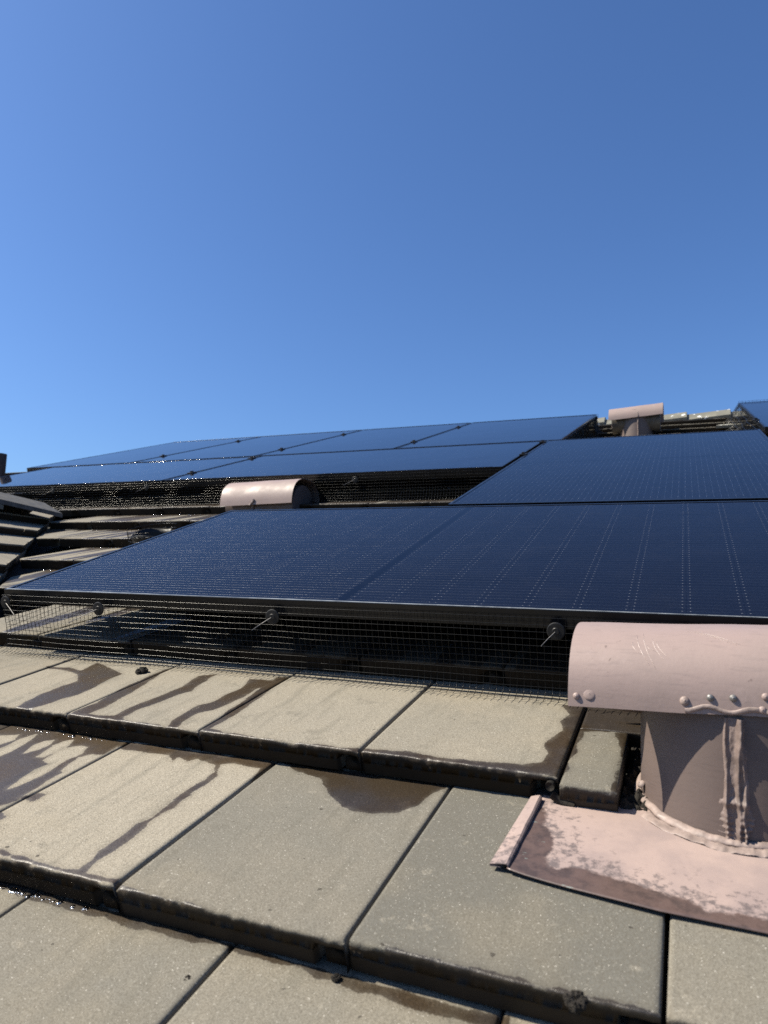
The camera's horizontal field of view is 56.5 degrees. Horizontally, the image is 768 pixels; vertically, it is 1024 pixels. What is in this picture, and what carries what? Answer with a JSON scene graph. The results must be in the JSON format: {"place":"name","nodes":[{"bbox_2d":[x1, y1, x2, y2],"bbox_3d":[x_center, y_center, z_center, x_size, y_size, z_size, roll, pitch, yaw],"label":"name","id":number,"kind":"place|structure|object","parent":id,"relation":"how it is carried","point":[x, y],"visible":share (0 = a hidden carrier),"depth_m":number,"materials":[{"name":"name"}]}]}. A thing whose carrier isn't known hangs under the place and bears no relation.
{"place":"outdoors","nodes":[
{"label":"outdoors","id":0,"kind":"place"},
{"bbox_2d":[0,409,767,1023],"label":"tiled roof","id":1,"kind":"structure","parent":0,"point":[260,847],"depth_m":0.99,"materials":[{"name":"concrete"}]},
{"bbox_2d":[0,453,6,476],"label":"vent pipe","id":2,"kind":"object","parent":1,"relation":"on","point":[3,458],"visible":0.44,"depth_m":6.16,"materials":[{"name":"grey metal"}]},
{"bbox_2d":[0,492,62,617],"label":"cross gable","id":3,"kind":"structure","parent":1,"relation":"attached to","point":[24,523],"depth_m":3.43,"materials":[{"name":"concrete"}]},
{"bbox_2d":[0,514,200,909],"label":"water beads","id":4,"kind":"object","parent":1,"relation":"on","point":[13,890],"visible":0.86,"depth_m":0.93},
{"bbox_2d":[135,667,147,674],"bbox_3d":[-0.550,0.360,1.619,0.031,0.016,0.031,-1,11,23],"label":"debris clod","id":5,"kind":"object","parent":1,"relation":"on","point":[140,670],"visible":1,"depth_m":1.61,"materials":[{"name":"brown soil"}]},
{"bbox_2d":[27,437,257,471],"bbox_3d":[-2.091,-0.554,6.590,1.128,0.050,1.900,-1,11,23],"label":"solar panel","id":6,"kind":"object","parent":1,"relation":"attached to","point":[140,454],"visible":0.74,"depth_m":6.39,"materials":[{"name":"blue glass"}]},
{"bbox_2d":[127,523,176,545],"bbox_3d":[-0.963,0.114,2.971,0.187,0.101,0.198,-1,11,23],"label":"curled sheet","id":7,"kind":"object","parent":1,"relation":"on","point":[142,535],"visible":0.47,"depth_m":3.02,"materials":[{"name":"black plastic"}]},
{"bbox_2d":[132,430,360,462],"bbox_3d":[-1.060,-0.571,6.153,1.128,0.050,1.900,-1,11,23],"label":"solar panel","id":8,"kind":"object","parent":1,"relation":"attached to","point":[255,446],"visible":0.78,"depth_m":5.97,"materials":[{"name":"blue glass"}]},
{"bbox_2d":[2,475,492,492],"bbox_3d":[-1.143,-0.177,4.311,3.940,0.045,0.040,-1,11,23],"label":"mounting rail","id":9,"kind":"object","parent":1,"relation":"attached to","point":[227,484],"visible":0.11,"depth_m":4.20,"materials":[{"name":"black metal"}]},
{"bbox_2d":[0,456,259,491],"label":"solar panel","id":10,"kind":"object","parent":9,"relation":"attached to","point":[116,475],"visible":0.8,"depth_m":4.72,"materials":[{"name":"glass"}]},
{"bbox_2d":[0,480,148,486],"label":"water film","id":11,"kind":"object","parent":10,"relation":"attached to","point":[72,483],"visible":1,"depth_m":4.39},
{"bbox_2d":[62,456,255,466],"bbox_3d":[-1.763,-0.377,5.382,1.908,0.002,0.015,-1,11,23],"label":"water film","id":12,"kind":"object","parent":10,"relation":"on","point":[156,461],"visible":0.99,"depth_m":5.35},
{"bbox_2d":[164,440,545,485],"bbox_3d":[-0.150,-0.290,4.157,2.004,0.050,1.060,-1,11,23],"label":"solar panel","id":13,"kind":"object","parent":9,"relation":"attached to","point":[479,458],"visible":0.94,"depth_m":3.96,"materials":[{"name":"blue glass"}]},
{"bbox_2d":[172,466,492,479],"bbox_3d":[-0.362,-0.197,3.687,1.884,0.001,0.009,-1,14,23],"label":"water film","id":14,"kind":"object","parent":13,"relation":"attached to","point":[343,472],"visible":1,"depth_m":3.61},
{"bbox_2d":[448,429,767,505],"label":"solar panel","id":15,"kind":"object","parent":9,"relation":"attached to","point":[732,465],"visible":0.82,"depth_m":2.80,"materials":[{"name":"glass"}]},
{"bbox_2d":[0,469,501,510],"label":"wire guard","id":16,"kind":"object","parent":1,"relation":"on","point":[354,480],"visible":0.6,"depth_m":3.87,"materials":[{"name":"black metal"}]},
{"bbox_2d":[220,479,319,511],"bbox_3d":[-0.588,-0.041,3.701,0.420,0.247,0.296,-1,-7,23],"label":"roof vent","id":17,"kind":"object","parent":1,"relation":"on","point":[273,494],"visible":0.73,"depth_m":3.59,"materials":[{"name":"pink metal"}]},
{"bbox_2d":[331,973,340,982],"bbox_3d":[-0.050,0.487,0.748,0.010,0.007,0.010,7,-9,-40],"label":"debris clod","id":18,"kind":"object","parent":1,"relation":"on","point":[335,977],"visible":1,"depth_m":0.75,"materials":[{"name":"grey soil"}]},
{"bbox_2d":[1,595,684,702],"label":"wire guard","id":19,"kind":"object","parent":1,"relation":"on","point":[556,631],"visible":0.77,"depth_m":1.51,"materials":[{"name":"black metal"}]},
{"bbox_2d":[257,423,470,455],"bbox_3d":[-0.051,-0.587,5.727,1.078,0.050,1.900,-1,11,23],"label":"solar panel","id":20,"kind":"object","parent":1,"relation":"attached to","point":[380,439],"visible":0.79,"depth_m":5.53,"materials":[{"name":"blue glass"}]},
{"bbox_2d":[181,414,598,441],"bbox_3d":[-0.230,-0.724,6.836,4.393,0.124,0.015,-1,11,23],"label":"wire guard","id":21,"kind":"object","parent":1,"relation":"on","point":[410,426],"visible":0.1,"depth_m":6.61,"materials":[{"name":"black metal"}]},
{"bbox_2d":[396,415,596,448],"bbox_3d":[0.926,-0.596,5.314,1.060,0.038,1.900,-1,11,23],"label":"solar panel","id":22,"kind":"object","parent":1,"relation":"attached to","point":[528,430],"visible":0.64,"depth_m":5.09,"materials":[{"name":"blue glass"}]},
{"bbox_2d":[545,780,574,806],"bbox_3d":[0.255,0.391,1.021,0.040,0.032,0.059,-1,11,23],"label":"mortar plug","id":23,"kind":"object","parent":1,"relation":"attached to","point":[550,785],"visible":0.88,"depth_m":1.00,"materials":[{"name":"grey concrete"}]},
{"bbox_2d":[563,990,588,1014],"bbox_3d":[0.173,0.443,0.648,0.023,0.013,0.024,-1,11,23],"label":"debris clod","id":24,"kind":"object","parent":1,"relation":"on","point":[576,1001],"visible":1,"depth_m":0.65,"materials":[{"name":"grey soil"}]},
{"bbox_2d":[566,416,602,438],"bbox_3d":[1.451,-0.536,5.107,0.068,0.154,1.894,-1,11,23],"label":"wire guard","id":25,"kind":"object","parent":1,"relation":"on","point":[594,421],"visible":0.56,"depth_m":5.40,"materials":[{"name":"black metal"}]},
{"bbox_2d":[489,622,767,933],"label":"roof vent","id":26,"kind":"object","parent":1,"relation":"on","point":[692,842],"visible":0.99,"depth_m":0.90,"materials":[{"name":"pink metal"}]},
{"bbox_2d":[621,745,647,811],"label":"dirt","id":27,"kind":"structure","parent":1,"relation":"on","point":[631,799],"depth_m":1.04,"materials":[{"name":"black soil"}]},
{"bbox_2d":[608,403,663,435],"bbox_3d":[1.929,-0.623,5.465,0.386,0.390,0.261,-1,-7,23],"label":"roof vent","id":28,"kind":"object","parent":1,"relation":"on","point":[648,419],"visible":0.81,"depth_m":5.37,"materials":[{"name":"metal"}]},
{"bbox_2d":[716,424,740,427],"bbox_3d":[2.586,-0.646,5.350,0.190,0.020,0.090,-1,11,23],"label":"tile fragment","id":29,"kind":"object","parent":1,"relation":"on","point":[724,426],"visible":0.71,"depth_m":5.33,"materials":[{"name":"concrete"}]},
{"bbox_2d":[724,403,764,430],"bbox_3d":[2.413,-0.587,4.903,0.167,0.173,2.094,-1,11,23],"label":"wire guard","id":30,"kind":"object","parent":1,"relation":"on","point":[736,420],"visible":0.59,"depth_m":5.06,"materials":[{"name":"black metal"}]},
{"bbox_2d":[739,401,767,432],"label":"solar panel","id":31,"kind":"object","parent":1,"relation":"attached to","point":[758,411],"visible":0.91,"depth_m":4.91,"materials":[{"name":"blue glass"}]},
{"bbox_2d":[0,0,767,472],"label":"sky","id":32,"kind":"structure","parent":0,"point":[220,219],"materials":[{"name":"blue"}]},
{"label":"rail","id":33,"kind":"object","parent":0,"visible":0},
{"bbox_2d":[4,500,767,629],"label":"solar panel","id":34,"kind":"object","parent":33,"relation":"on","point":[701,562],"visible":0.98,"depth_m":1.72,"materials":[{"name":"blue glass"}]},
{"bbox_2d":[0,594,91,648],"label":"wire guard","id":35,"kind":"object","parent":34,"relation":"attached to","point":[37,619],"visible":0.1,"depth_m":1.93,"materials":[{"name":"black metal"}]}
]}

